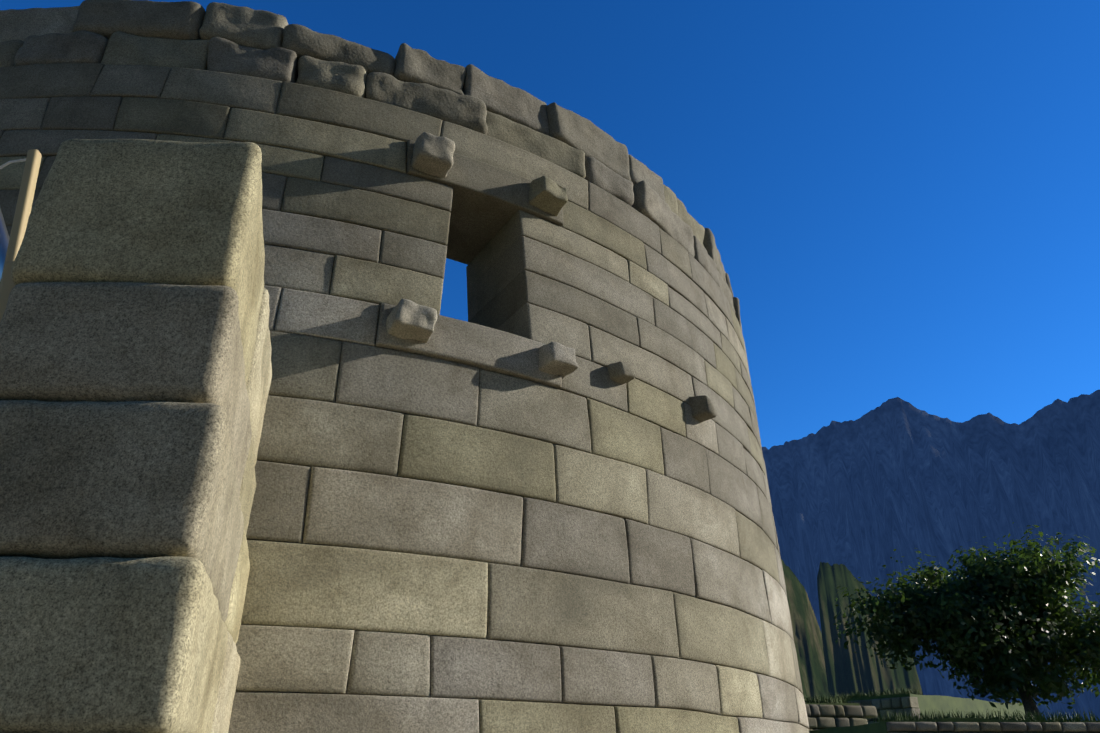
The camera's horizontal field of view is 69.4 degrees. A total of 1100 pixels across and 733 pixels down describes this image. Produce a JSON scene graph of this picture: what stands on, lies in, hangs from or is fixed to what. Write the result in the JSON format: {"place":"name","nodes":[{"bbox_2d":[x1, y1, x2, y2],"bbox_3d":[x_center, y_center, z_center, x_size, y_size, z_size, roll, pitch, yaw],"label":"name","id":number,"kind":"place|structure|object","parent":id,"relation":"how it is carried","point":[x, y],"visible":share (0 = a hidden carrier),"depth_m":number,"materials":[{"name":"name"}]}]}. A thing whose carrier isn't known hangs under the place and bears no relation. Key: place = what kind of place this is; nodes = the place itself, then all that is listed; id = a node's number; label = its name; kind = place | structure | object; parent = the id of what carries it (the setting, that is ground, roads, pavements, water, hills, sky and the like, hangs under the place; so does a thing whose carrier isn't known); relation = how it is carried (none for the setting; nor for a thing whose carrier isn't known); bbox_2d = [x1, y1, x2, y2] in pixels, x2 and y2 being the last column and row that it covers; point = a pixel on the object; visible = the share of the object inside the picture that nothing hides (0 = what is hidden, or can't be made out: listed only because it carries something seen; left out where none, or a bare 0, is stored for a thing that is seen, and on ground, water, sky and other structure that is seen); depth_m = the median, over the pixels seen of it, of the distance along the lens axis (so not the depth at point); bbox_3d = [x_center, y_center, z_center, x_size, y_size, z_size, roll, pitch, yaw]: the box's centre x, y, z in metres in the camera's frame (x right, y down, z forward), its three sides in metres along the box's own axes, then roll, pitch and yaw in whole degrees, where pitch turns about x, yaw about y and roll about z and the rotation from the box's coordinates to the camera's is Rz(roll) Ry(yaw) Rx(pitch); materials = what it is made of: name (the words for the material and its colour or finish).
{"place":"outdoors","nodes":[
{"label":"outdoors","id":0,"kind":"place"},
{"bbox_2d":[0,0,1099,449],"label":"sky","id":1,"kind":"structure","parent":0,"point":[897,198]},
{"bbox_2d":[781,559,828,700],"bbox_3d":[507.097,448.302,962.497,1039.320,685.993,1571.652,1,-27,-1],"label":"mountain","id":2,"kind":"structure","parent":0,"point":[807,636],"depth_m":1091.25,"materials":[{"name":"green stone"}]},
{"bbox_2d":[817,562,921,697],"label":"mountain","id":3,"kind":"structure","parent":0,"point":[849,670],"depth_m":482.29,"materials":[{"name":"green stone"}]},
{"bbox_2d":[762,389,1099,720],"bbox_3d":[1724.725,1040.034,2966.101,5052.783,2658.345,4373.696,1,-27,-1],"label":"mountain","id":4,"kind":"structure","parent":0,"point":[863,497],"depth_m":3445.24,"materials":[{"name":"stone"}]},
{"label":"ground","id":5,"kind":"structure","parent":0,"visible":0},
{"bbox_2d":[0,208,8,280],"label":"steel shoring tube","id":6,"kind":"object","parent":5,"relation":"on","point":[4,238],"visible":0.06,"depth_m":3.53,"materials":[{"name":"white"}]},
{"bbox_2d":[0,149,41,321],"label":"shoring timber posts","id":7,"kind":"object","parent":5,"relation":"on","point":[26,194],"visible":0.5,"depth_m":3.30,"materials":[{"name":"beige wood"}]},
{"bbox_2d":[0,158,25,168],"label":"shoring cable","id":8,"kind":"object","parent":7,"relation":"attached to","point":[10,162],"visible":0.71,"depth_m":3.51,"materials":[{"name":"grey metal"}]},
{"bbox_2d":[0,139,271,732],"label":"wall","id":9,"kind":"structure","parent":5,"relation":"on","point":[135,364],"depth_m":2.23,"materials":[{"name":"stone"}]},
{"bbox_2d":[0,63,808,732],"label":"tower wall","id":10,"kind":"structure","parent":5,"relation":"on","point":[478,521],"depth_m":4.84,"materials":[{"name":"stone"}]},
{"bbox_2d":[0,0,741,330],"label":"wall coping stones","id":11,"kind":"object","parent":10,"relation":"on","point":[226,38],"visible":0.5,"depth_m":5.58,"materials":[{"name":"grey stone"}]},
{"bbox_2d":[386,132,716,421],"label":"stone pegs","id":12,"kind":"object","parent":10,"relation":"attached to","point":[407,318],"visible":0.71,"depth_m":5.20,"materials":[{"name":"grey stone"}]},
{"bbox_2d":[804,695,859,728],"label":"terrace ground","id":13,"kind":"structure","parent":5,"relation":"on","point":[825,701],"depth_m":16.21,"materials":[{"name":"green plant"}]},
{"bbox_2d":[805,704,876,730],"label":"terrace wall","id":14,"kind":"structure","parent":5,"relation":"on","point":[823,716],"depth_m":15.93,"materials":[{"name":"stone"}]},
{"bbox_2d":[848,697,920,723],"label":"terrace wall","id":15,"kind":"structure","parent":5,"relation":"on","point":[906,704],"depth_m":18.08,"materials":[{"name":"stone"}]},
{"bbox_2d":[828,686,1024,720],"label":"terrace","id":16,"kind":"structure","parent":5,"relation":"on","point":[936,703],"depth_m":18.83,"materials":[{"name":"green plant"}]},
{"bbox_2d":[809,708,1099,732],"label":"terrace ground","id":17,"kind":"structure","parent":5,"relation":"on","point":[879,727],"depth_m":12.64,"materials":[{"name":"green plant"}]},
{"bbox_2d":[833,522,1099,718],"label":"tree","id":18,"kind":"object","parent":17,"relation":"on","point":[1019,596],"depth_m":14.86,"materials":[{"name":"green plant"}]},
{"bbox_2d":[886,722,1099,732],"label":"terrace wall","id":19,"kind":"structure","parent":5,"relation":"on","point":[967,727],"depth_m":12.33,"materials":[{"name":"stone"}]}
]}

